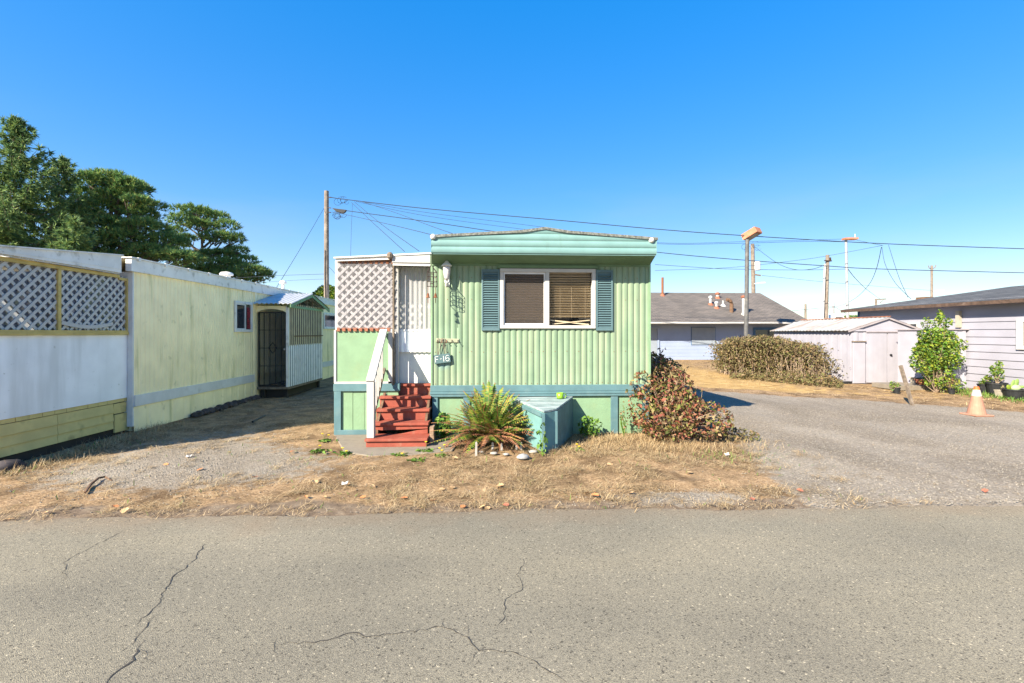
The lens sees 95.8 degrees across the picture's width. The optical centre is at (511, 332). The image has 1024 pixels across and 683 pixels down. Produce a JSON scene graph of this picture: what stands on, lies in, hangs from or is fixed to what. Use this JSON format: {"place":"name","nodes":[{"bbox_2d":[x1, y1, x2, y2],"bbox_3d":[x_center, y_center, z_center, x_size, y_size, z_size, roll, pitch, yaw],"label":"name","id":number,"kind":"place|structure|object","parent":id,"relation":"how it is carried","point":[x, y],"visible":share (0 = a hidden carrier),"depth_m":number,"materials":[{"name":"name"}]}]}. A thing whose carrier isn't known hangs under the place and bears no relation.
{"place":"outdoors","nodes":[
{"label":"outdoors","id":0,"kind":"place"},
{"bbox_2d":[240,274,314,277],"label":"overhead wire","id":1,"kind":"object","parent":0,"point":[282,275],"visible":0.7,"depth_m":32.74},
{"bbox_2d":[334,430,459,455],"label":"path","id":2,"kind":"structure","parent":0,"point":[354,444],"depth_m":6.36,"materials":[{"name":"concrete"}]},
{"bbox_2d":[391,452,407,456],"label":"dandelion","id":3,"kind":"object","parent":2,"relation":"on","point":[396,454],"visible":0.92,"depth_m":5.96,"materials":[{"name":"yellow plant"}]},
{"bbox_2d":[365,329,434,446],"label":"entry steps","id":4,"kind":"structure","parent":2,"relation":"on","point":[409,406],"depth_m":6.76,"materials":[{"name":"red paint"}]},
{"bbox_2d":[416,441,432,451],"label":"dandelion","id":5,"kind":"object","parent":2,"relation":"on","point":[422,450],"visible":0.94,"depth_m":6.16,"materials":[{"name":"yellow plant"}]},
{"bbox_2d":[434,412,451,437],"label":"leafy weed","id":6,"kind":"object","parent":2,"relation":"on","point":[443,434],"visible":0.79,"depth_m":6.94,"materials":[{"name":"green plant"}]},
{"bbox_2d":[0,505,1023,682],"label":"road","id":7,"kind":"structure","parent":0,"point":[920,594],"depth_m":2.78,"materials":[{"name":"grey asphalt"}]},
{"bbox_2d":[0,360,1023,520],"bbox_3d":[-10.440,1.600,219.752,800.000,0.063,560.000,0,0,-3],"label":"ground","id":8,"kind":"structure","parent":0,"point":[744,401],"depth_m":5.58,"materials":[{"name":"soil"}]},
{"bbox_2d":[0,459,26,472],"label":"rock","id":9,"kind":"object","parent":8,"relation":"on","point":[7,464],"visible":0.61,"depth_m":5.38,"materials":[{"name":"stone"}]},
{"bbox_2d":[0,113,98,270],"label":"spruce tree","id":10,"kind":"object","parent":8,"relation":"on","point":[16,204],"visible":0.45,"depth_m":29.61,"materials":[{"name":"green plant"}]},
{"bbox_2d":[0,245,128,460],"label":"lattice porch","id":11,"kind":"object","parent":8,"relation":"on","point":[62,387],"visible":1,"depth_m":6.21,"materials":[{"name":"white paint"}]},
{"bbox_2d":[5,153,129,256],"bbox_3d":[-32.432,-5.346,32.721,9.942,15.221,10.694,0,0,-22],"label":"spruce tree","id":12,"kind":"object","parent":8,"relation":"on","point":[64,167],"visible":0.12,"depth_m":32.95,"materials":[{"name":"green plant"}]},
{"bbox_2d":[44,214,103,252],"bbox_3d":[-23.826,-2.271,24.920,4.748,8.322,4.855,0,0,-3],"label":"spruce tree","id":13,"kind":"object","parent":8,"relation":"on","point":[74,235],"visible":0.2,"depth_m":24.77,"materials":[{"name":"green plant"}]},
{"bbox_2d":[84,476,112,492],"bbox_3d":[-4.305,1.573,4.823,0.153,0.048,0.505,0,0,-23],"label":"stick","id":14,"kind":"object","parent":8,"relation":"on","point":[91,484],"visible":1,"depth_m":4.83,"materials":[{"name":"brown wood"}]},
{"bbox_2d":[43,167,213,266],"bbox_3d":[-29.611,-5.567,36.080,11.718,14.358,5.319,0,0,-3],"label":"pine tree","id":15,"kind":"object","parent":8,"relation":"on","point":[119,193],"visible":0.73,"depth_m":35.25,"materials":[{"name":"green plant"}]},
{"bbox_2d":[0,256,334,431],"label":"mobile home","id":16,"kind":"object","parent":8,"relation":"on","point":[192,341],"visible":0.45,"depth_m":8.69,"materials":[{"name":"green metal"}]},
{"bbox_2d":[234,301,252,331],"bbox_3d":[-6.174,-0.361,10.648,0.038,0.699,0.753,0,0,-3],"label":"window","id":17,"kind":"structure","parent":16,"relation":"in","point":[243,311],"depth_m":10.64,"materials":[{"name":"white glass"}]},
{"bbox_2d":[323,313,334,328],"bbox_3d":[-6.475,-0.401,16.971,0.038,0.563,2.395,0,0,-3],"label":"window","id":18,"kind":"structure","parent":16,"relation":"in","point":[328,318],"depth_m":16.25,"materials":[{"name":"white glass"}]},
{"bbox_2d":[190,412,197,416],"bbox_3d":[-6.011,1.555,8.755,0.131,0.094,0.140,0,0,-43],"label":"edging stone","id":19,"kind":"object","parent":8,"relation":"on","point":[194,414],"visible":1,"depth_m":8.72,"materials":[{"name":"grey stone"}]},
{"bbox_2d":[196,410,204,416],"bbox_3d":[-6.004,1.552,8.858,0.158,0.114,0.187,0,0,-3],"label":"edging stone","id":20,"kind":"object","parent":8,"relation":"on","point":[200,413],"visible":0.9,"depth_m":8.83,"materials":[{"name":"grey stone"}]},
{"bbox_2d":[208,407,214,412],"bbox_3d":[-6.011,1.550,9.225,0.182,0.119,0.165,0,0,38],"label":"edging stone","id":21,"kind":"object","parent":8,"relation":"on","point":[212,409],"visible":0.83,"depth_m":9.20,"materials":[{"name":"grey stone"}]},
{"bbox_2d":[215,404,223,410],"bbox_3d":[-6.019,1.546,9.535,0.177,0.128,0.223,0,0,17],"label":"edging stone","id":22,"kind":"object","parent":8,"relation":"on","point":[220,407],"visible":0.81,"depth_m":9.48,"materials":[{"name":"grey stone"}]},
{"bbox_2d":[164,201,277,283],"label":"pine tree","id":23,"kind":"object","parent":8,"relation":"on","point":[230,257],"visible":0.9,"depth_m":41.51,"materials":[{"name":"green plant"}]},
{"bbox_2d":[224,402,233,407],"bbox_3d":[-6.039,1.542,9.879,0.222,0.136,0.214,0,0,-3],"label":"edging stone","id":24,"kind":"object","parent":8,"relation":"on","point":[230,404],"visible":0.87,"depth_m":9.82,"materials":[{"name":"grey stone"}]},
{"bbox_2d":[253,293,329,397],"bbox_3d":[-5.802,0.272,12.396,0.926,2.656,2.708,0,0,-3],"label":"vestibule","id":25,"kind":"object","parent":8,"relation":"on","point":[303,341],"depth_m":11.85,"materials":[{"name":"grey metal"}]},
{"bbox_2d":[258,312,285,386],"bbox_3d":[-5.841,0.408,11.270,0.681,1.814,0.066,0,0,-3],"label":"security door","id":26,"kind":"structure","parent":25,"relation":"in","point":[259,385],"depth_m":11.29,"materials":[{"name":"black metal"}]},
{"bbox_2d":[309,445,331,453],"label":"dandelion","id":27,"kind":"object","parent":8,"relation":"on","point":[313,451],"visible":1,"depth_m":6.15,"materials":[{"name":"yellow plant"}]},
{"bbox_2d":[312,284,334,298],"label":"tree","id":28,"kind":"object","parent":8,"relation":"on","point":[319,291],"visible":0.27,"depth_m":47.24,"materials":[{"name":"green plant"}]},
{"bbox_2d":[318,433,337,441],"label":"dandelion","id":29,"kind":"object","parent":8,"relation":"on","point":[323,440],"visible":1,"depth_m":6.74,"materials":[{"name":"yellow plant"}]},
{"bbox_2d":[324,190,348,297],"bbox_3d":[-8.361,-2.565,22.069,1.194,8.331,0.403,0,0,-3],"label":"utility pole","id":30,"kind":"object","parent":8,"relation":"on","point":[326,242],"visible":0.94,"depth_m":21.92,"materials":[{"name":"brown wood"}]},
{"bbox_2d":[277,210,322,285],"bbox_3d":[-8.606,-3.739,18.992,0.139,4.379,6.063,0,0,-8],"label":"overhead wire","id":31,"kind":"object","parent":30,"relation":"attached to","point":[300,248],"visible":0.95,"depth_m":18.98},
{"bbox_2d":[351,202,404,251],"bbox_3d":[-5.384,-4.318,18.033,0.157,3.749,9.128,0,0,-29],"label":"overhead wire","id":32,"kind":"object","parent":30,"relation":"attached to","point":[379,228],"visible":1,"depth_m":17.11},
{"bbox_2d":[334,212,430,234],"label":"overhead wire","id":33,"kind":"object","parent":30,"relation":"attached to","point":[385,223],"visible":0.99,"depth_m":17.18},
{"bbox_2d":[356,201,833,244],"bbox_3d":[4.709,-5.209,22.130,24.253,2.062,0.755,0,0,-2],"label":"overhead wire","id":34,"kind":"object","parent":30,"relation":"attached to","point":[657,243],"visible":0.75,"depth_m":22.00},
{"bbox_2d":[331,197,1023,248],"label":"overhead wire","id":35,"kind":"object","parent":30,"relation":"attached to","point":[678,230],"visible":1,"depth_m":21.99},
{"bbox_2d":[355,202,418,250],"bbox_3d":[-4.951,-4.261,17.562,0.279,3.958,10.255,0,0,-29],"label":"overhead wire","id":36,"kind":"object","parent":35,"relation":"attached to","point":[388,229],"visible":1,"depth_m":17.04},
{"bbox_2d":[361,201,452,233],"bbox_3d":[-4.153,-4.453,17.385,0.552,3.572,11.008,0,0,-30],"label":"overhead wire","id":37,"kind":"object","parent":35,"relation":"attached to","point":[408,217],"visible":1,"depth_m":17.57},
{"bbox_2d":[888,245,907,296],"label":"overhead wire","id":38,"kind":"object","parent":35,"relation":"attached to","point":[897,272],"visible":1,"depth_m":20.00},
{"bbox_2d":[346,210,1023,272],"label":"overhead wire","id":39,"kind":"object","parent":30,"relation":"attached to","point":[726,258],"visible":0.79,"depth_m":21.99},
{"bbox_2d":[332,447,351,455],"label":"dandelion","id":40,"kind":"object","parent":8,"relation":"on","point":[343,452],"visible":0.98,"depth_m":6.04,"materials":[{"name":"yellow plant"}]},
{"bbox_2d":[333,252,430,434],"bbox_3d":[-2.077,0.117,8.787,1.526,2.935,3.449,0,0,-3],"label":"entry porch","id":41,"kind":"object","parent":8,"relation":"on","point":[375,294],"visible":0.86,"depth_m":7.21,"materials":[{"name":"wood"}]},
{"bbox_2d":[390,264,430,382],"bbox_3d":[-1.595,-0.136,7.401,0.695,1.892,0.083,0,0,-3],"label":"door","id":42,"kind":"structure","parent":41,"relation":"in","point":[414,307],"depth_m":7.38,"materials":[{"name":"white metal"}]},
{"bbox_2d":[406,457,425,461],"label":"dandelion","id":43,"kind":"object","parent":8,"relation":"on","point":[415,459],"visible":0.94,"depth_m":5.70,"materials":[{"name":"green plant"}]},
{"bbox_2d":[435,444,448,456],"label":"dandelion","id":44,"kind":"object","parent":8,"relation":"on","point":[439,454],"visible":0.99,"depth_m":5.92,"materials":[{"name":"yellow plant"}]},
{"bbox_2d":[426,380,535,456],"bbox_3d":[-0.277,1.260,6.482,1.772,1.118,1.207,0,0,-3],"label":"fern","id":45,"kind":"object","parent":8,"relation":"on","point":[488,418],"visible":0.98,"depth_m":6.53,"materials":[{"name":"green plant"}]},
{"bbox_2d":[0,360,1023,524],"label":"dry grass","id":46,"kind":"structure","parent":8,"relation":"on","point":[124,437],"depth_m":5.23,"materials":[{"name":"plant"}]},
{"bbox_2d":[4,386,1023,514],"bbox_3d":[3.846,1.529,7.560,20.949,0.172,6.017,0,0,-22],"label":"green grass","id":47,"kind":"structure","parent":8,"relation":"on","point":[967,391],"depth_m":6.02,"materials":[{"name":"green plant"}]},
{"bbox_2d":[517,453,528,458],"bbox_3d":[0.140,1.575,5.896,0.170,0.068,0.120,0,0,-3],"label":"stone","id":48,"kind":"object","parent":8,"relation":"on","point":[522,456],"visible":1,"depth_m":5.86,"materials":[{"name":"white stone"}]},
{"bbox_2d":[536,422,547,455],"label":"leafy weed","id":49,"kind":"object","parent":8,"relation":"on","point":[539,432],"visible":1,"depth_m":5.99,"materials":[{"name":"green plant"}]},
{"bbox_2d":[513,396,572,452],"bbox_3d":[0.508,1.301,6.686,0.950,0.598,1.108,0,0,-3],"label":"wooden cabinet","id":50,"kind":"object","parent":8,"relation":"on","point":[555,414],"visible":0.84,"depth_m":6.52,"materials":[{"name":"teal wood"}]},
{"bbox_2d":[557,392,566,398],"bbox_3d":[0.756,0.966,7.051,0.157,0.095,0.106,0,0,-3],"label":"mug","id":51,"kind":"object","parent":50,"relation":"on","point":[559,395],"visible":1,"depth_m":7.01,"materials":[{"name":"ceramic"}]},
{"bbox_2d":[430,227,657,434],"bbox_3d":[0.124,0.020,14.506,3.484,3.160,15.432,0,0,-3],"label":"mobile home","id":52,"kind":"object","parent":8,"relation":"on","point":[543,312],"visible":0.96,"depth_m":7.25,"materials":[{"name":"green metal"}]},
{"bbox_2d":[426,254,437,302],"bbox_3d":[-1.188,-0.794,6.851,0.158,0.721,0.160,0,0,-3],"label":"wind chime","id":53,"kind":"object","parent":52,"relation":"hanging from","point":[435,295],"visible":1,"depth_m":6.80,"materials":[{"name":"metal"}]},
{"bbox_2d":[436,338,458,342],"bbox_3d":[-1.000,0.124,7.162,0.357,0.075,0.071,0,0,-3],"label":"hook rail","id":54,"kind":"object","parent":52,"relation":"attached to","point":[451,340],"visible":1,"depth_m":7.18,"materials":[{"name":"beige wood"}]},
{"bbox_2d":[434,338,450,363],"bbox_3d":[-1.077,0.286,7.154,0.265,0.404,0.040,0,0,-3],"label":"number sign","id":55,"kind":"object","parent":54,"relation":"hanging from","point":[442,358],"visible":1,"depth_m":7.14,"materials":[{"name":"teal wood"}]},
{"bbox_2d":[500,268,595,328],"bbox_3d":[0.562,-0.531,7.308,1.504,0.936,0.146,0,0,-3],"label":"window","id":56,"kind":"structure","parent":52,"relation":"in","point":[522,272],"depth_m":7.34,"materials":[{"name":"white paint"}]},
{"bbox_2d":[578,415,601,437],"bbox_3d":[1.181,1.429,6.992,0.380,0.352,0.238,0,0,-3],"label":"leafy weed","id":57,"kind":"object","parent":8,"relation":"on","point":[586,427],"visible":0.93,"depth_m":6.99,"materials":[{"name":"green plant"}]},
{"bbox_2d":[619,401,628,435],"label":"leafy weed","id":58,"kind":"object","parent":8,"relation":"on","point":[621,419],"visible":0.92,"depth_m":7.09,"materials":[{"name":"green plant"}]},
{"bbox_2d":[625,347,734,441],"bbox_3d":[2.662,0.889,7.962,1.565,1.444,3.238,0,0,9],"label":"bush","id":59,"kind":"object","parent":8,"relation":"on","point":[675,403],"visible":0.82,"depth_m":6.93,"materials":[{"name":"brown plant"}]},
{"bbox_2d":[698,427,759,442],"bbox_3d":[3.211,1.512,6.921,1.005,0.206,0.565,0,0,-3],"label":"weed plant","id":60,"kind":"object","parent":8,"relation":"on","point":[738,435],"visible":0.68,"depth_m":6.85,"materials":[{"name":"brown plant"}]},
{"bbox_2d":[741,226,761,336],"bbox_3d":[11.375,-1.681,21.987,0.604,6.565,0.764,0,0,-37],"label":"street lamp","id":61,"kind":"object","parent":8,"relation":"on","point":[752,233],"visible":0.9,"depth_m":21.92,"materials":[{"name":"grey metal"}]},
{"bbox_2d":[741,242,764,292],"bbox_3d":[19.717,-2.938,37.818,1.914,9.082,0.693,0,0,-3],"label":"utility pole","id":62,"kind":"object","parent":8,"relation":"on","point":[757,264],"visible":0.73,"depth_m":37.86,"materials":[{"name":"brown wood"}]},
{"bbox_2d":[703,334,850,382],"bbox_3d":[9.309,0.827,16.770,3.062,1.562,5.447,0,0,-34],"label":"hedge","id":63,"kind":"object","parent":8,"relation":"on","point":[756,354],"visible":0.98,"depth_m":16.27,"materials":[{"name":"brown plant"}]},
{"bbox_2d":[729,369,843,387],"bbox_3d":[8.879,1.433,15.253,1.619,0.437,4.389,0,0,-28],"label":"ground cover","id":64,"kind":"object","parent":8,"relation":"on","point":[771,377],"visible":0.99,"depth_m":14.77,"materials":[{"name":"brown plant"}]},
{"bbox_2d":[804,304,806,318],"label":"utility pole","id":65,"kind":"object","parent":8,"relation":"on","point":[805,311],"visible":0.4,"depth_m":54.91,"materials":[{"name":"brown wood"}]},
{"bbox_2d":[809,247,881,310],"bbox_3d":[26.962,-3.222,38.134,1.588,1.713,37.307,0,0,28],"label":"overhead wire","id":66,"kind":"object","parent":65,"relation":"attached to","point":[869,283],"visible":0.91,"depth_m":26.15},
{"bbox_2d":[882,249,910,298],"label":"overhead wire","id":67,"kind":"object","parent":66,"relation":"attached to","point":[890,275],"visible":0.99,"depth_m":19.77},
{"bbox_2d":[807,313,843,319],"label":"camper trailer","id":68,"kind":"object","parent":8,"relation":"on","point":[820,316],"visible":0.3,"depth_m":45.05,"materials":[{"name":"white metal"}]},
{"bbox_2d":[822,255,831,318],"bbox_3d":[16.250,-1.211,23.961,0.521,5.626,0.292,0,0,-3],"label":"utility pole","id":69,"kind":"object","parent":8,"relation":"on","point":[825,298],"visible":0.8,"depth_m":23.92,"materials":[{"name":"brown wood"}]},
{"bbox_2d":[655,245,881,270],"bbox_3d":[12.684,-3.678,23.872,10.381,0.938,1.793,0,0,11],"label":"overhead wire","id":70,"kind":"object","parent":69,"relation":"attached to","point":[769,263],"visible":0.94,"depth_m":23.99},
{"bbox_2d":[751,244,820,269],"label":"overhead wire","id":71,"kind":"object","parent":69,"relation":"attached to","point":[784,266],"visible":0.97,"depth_m":29.53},
{"bbox_2d":[829,302,834,313],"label":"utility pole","id":72,"kind":"object","parent":8,"relation":"on","point":[833,308],"visible":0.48,"depth_m":69.87,"materials":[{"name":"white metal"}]},
{"bbox_2d":[771,316,920,383],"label":"garden shed","id":73,"kind":"structure","parent":8,"relation":"on","point":[865,349],"depth_m":14.36,"materials":[{"name":"grey metal"}]},
{"bbox_2d":[866,332,886,382],"bbox_3d":[11.291,0.774,14.331,0.662,1.552,0.016,0,0,-3],"label":"door","id":74,"kind":"structure","parent":73,"relation":"in","point":[876,344],"depth_m":14.33,"materials":[{"name":"grey metal"}]},
{"bbox_2d":[887,332,897,381],"bbox_3d":[11.963,0.774,14.334,0.616,1.552,0.074,0,0,-3],"label":"door","id":75,"kind":"structure","parent":73,"relation":"in","point":[892,337],"depth_m":14.35,"materials":[{"name":"white metal"}]},
{"bbox_2d":[841,237,858,318],"bbox_3d":[17.540,-1.755,24.000,0.676,6.713,0.300,0,0,0],"label":"lamp mast","id":76,"kind":"object","parent":8,"relation":"on","point":[846,272],"visible":0.73,"depth_m":23.95,"materials":[{"name":"white metal"}]},
{"bbox_2d":[365,202,831,243],"bbox_3d":[5.105,-5.237,22.431,24.424,1.958,1.156,0,0,-5],"label":"overhead wire","id":77,"kind":"object","parent":76,"relation":"attached to","point":[539,226],"visible":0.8,"depth_m":22.00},
{"bbox_2d":[655,264,836,269],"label":"overhead wire","id":78,"kind":"object","parent":76,"relation":"attached to","point":[744,269],"visible":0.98,"depth_m":23.99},
{"bbox_2d":[889,381,900,393],"bbox_3d":[10.041,1.436,12.129,0.311,0.328,0.177,0,0,-3],"label":"plant pot","id":79,"kind":"object","parent":8,"relation":"on","point":[896,388],"visible":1,"depth_m":12.10,"materials":[{"name":"green plant"}]},
{"bbox_2d":[872,382,928,389],"bbox_3d":[11.088,1.535,13.229,0.896,0.130,0.900,0,0,-3],"label":"concrete step","id":80,"kind":"object","parent":8,"relation":"on","point":[885,385],"visible":0.74,"depth_m":13.07,"materials":[{"name":"grey concrete"}]},
{"bbox_2d":[908,377,918,383],"bbox_3d":[11.745,1.377,13.271,0.600,0.183,0.200,0,0,-3],"label":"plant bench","id":81,"kind":"object","parent":80,"relation":"on","point":[912,380],"visible":0.38,"depth_m":13.24,"materials":[{"name":"grey wood"}]},
{"bbox_2d":[914,377,928,384],"bbox_3d":[11.546,1.354,13.009,0.370,0.228,0.370,0,0,-3],"label":"bowl planter","id":82,"kind":"object","parent":80,"relation":"on","point":[918,380],"visible":0.64,"depth_m":12.96,"materials":[{"name":"ceramic"}]},
{"bbox_2d":[899,365,914,405],"bbox_3d":[8.778,1.197,10.287,0.050,0.924,0.358,0,0,-4],"label":"stake","id":83,"kind":"object","parent":8,"relation":"on","point":[906,385],"visible":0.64,"depth_m":10.28,"materials":[{"name":"brown wood"}]},
{"bbox_2d":[895,329,968,388],"bbox_3d":[12.168,0.740,13.440,1.272,1.680,1.000,0,0,-3],"label":"storage cabinet","id":84,"kind":"object","parent":8,"relation":"on","point":[907,339],"visible":0.25,"depth_m":13.41,"materials":[{"name":"grey metal"}]},
{"bbox_2d":[841,285,1023,389],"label":"house","id":85,"kind":"structure","parent":8,"relation":"on","point":[992,320],"depth_m":12.74,"materials":[{"name":"grey wood"}]},
{"bbox_2d":[907,322,919,327],"bbox_3d":[12.724,-0.135,14.655,0.030,0.364,0.414,0,0,-3],"label":"window","id":86,"kind":"structure","parent":85,"relation":"in","point":[917,324],"depth_m":14.57,"materials":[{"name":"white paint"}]},
{"bbox_2d":[1016,318,1023,349],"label":"window","id":87,"kind":"structure","parent":85,"relation":"in","point":[1020,321],"depth_m":11.68,"materials":[{"name":"white paint"}]},
{"bbox_2d":[928,265,943,296],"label":"utility pole","id":88,"kind":"object","parent":8,"relation":"on","point":[931,281],"visible":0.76,"depth_m":59.92,"materials":[{"name":"brown wood"}]},
{"bbox_2d":[762,275,919,289],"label":"overhead wire","id":89,"kind":"object","parent":88,"relation":"attached to","point":[832,282],"visible":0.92,"depth_m":49.34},
{"bbox_2d":[908,309,968,392],"bbox_3d":[11.363,0.493,12.299,1.497,2.237,0.942,0,0,-3],"label":"shrub","id":90,"kind":"object","parent":8,"relation":"on","point":[937,363],"visible":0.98,"depth_m":12.18,"materials":[{"name":"green plant"}]},
{"bbox_2d":[946,377,958,393],"bbox_3d":[11.455,1.385,12.039,0.319,0.429,0.226,0,0,-3],"label":"plant pot","id":91,"kind":"object","parent":8,"relation":"on","point":[951,390],"visible":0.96,"depth_m":12.00,"materials":[{"name":"green plant"}]},
{"bbox_2d":[959,386,993,416],"bbox_3d":[8.954,1.317,8.916,0.357,0.555,0.340,0,0,-3],"label":"traffic cone","id":92,"kind":"object","parent":8,"relation":"on","point":[976,407],"visible":1,"depth_m":8.85,"materials":[{"name":"orange plastic"}]},
{"bbox_2d":[976,374,991,392],"bbox_3d":[12.523,1.350,12.233,0.369,0.500,0.302,0,0,-3],"label":"plant pot","id":93,"kind":"object","parent":8,"relation":"on","point":[982,386],"visible":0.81,"depth_m":12.21,"materials":[{"name":"black plastic"}]},
{"bbox_2d":[985,360,1008,394],"bbox_3d":[12.509,1.160,11.936,0.440,0.881,0.429,0,0,-3],"label":"potted plant","id":94,"kind":"object","parent":8,"relation":"on","point":[991,387],"visible":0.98,"depth_m":11.90,"materials":[{"name":"green plant"}]},
{"bbox_2d":[994,384,1004,396],"bbox_3d":[12.238,1.448,11.562,0.195,0.305,0.195,0,0,-3],"label":"plant pot","id":95,"kind":"object","parent":8,"relation":"on","point":[998,392],"visible":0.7,"depth_m":11.55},
{"bbox_2d":[1001,379,1023,398],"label":"plant pot","id":96,"kind":"object","parent":8,"relation":"on","point":[1014,389],"visible":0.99,"depth_m":11.24,"materials":[{"name":"black plastic"}]},
{"bbox_2d":[0,0,1023,316],"label":"sky","id":97,"kind":"structure","parent":0,"point":[893,122],"materials":[{"name":"blue"}]},
{"bbox_2d":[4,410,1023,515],"bbox_3d":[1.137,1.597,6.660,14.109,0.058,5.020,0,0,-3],"label":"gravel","id":98,"kind":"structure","parent":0,"point":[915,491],"depth_m":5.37,"materials":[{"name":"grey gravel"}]},
{"bbox_2d":[651,277,804,359],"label":"house","id":99,"kind":"structure","parent":0,"point":[689,326],"depth_m":27.20,"materials":[{"name":"grey"}]},
{"bbox_2d":[651,328,656,357],"bbox_3d":[8.238,0.632,27.011,0.475,1.735,0.040,0,0,-3],"label":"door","id":100,"kind":"structure","parent":99,"relation":"in","point":[653,330],"depth_m":26.99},
{"bbox_2d":[691,327,715,344],"bbox_3d":[11.234,0.206,27.145,1.469,1.061,0.033,0,0,-3],"label":"window","id":101,"kind":"structure","parent":99,"relation":"in","point":[699,335],"depth_m":27.13,"materials":[{"name":"grey glass"}]},
{"bbox_2d":[753,328,776,336],"bbox_3d":[14.943,0.368,27.314,1.428,1.324,0.048,0,0,-3],"label":"window","id":102,"kind":"structure","parent":99,"relation":"in","point":[756,331],"depth_m":27.31,"materials":[{"name":"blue glass"}]}
]}

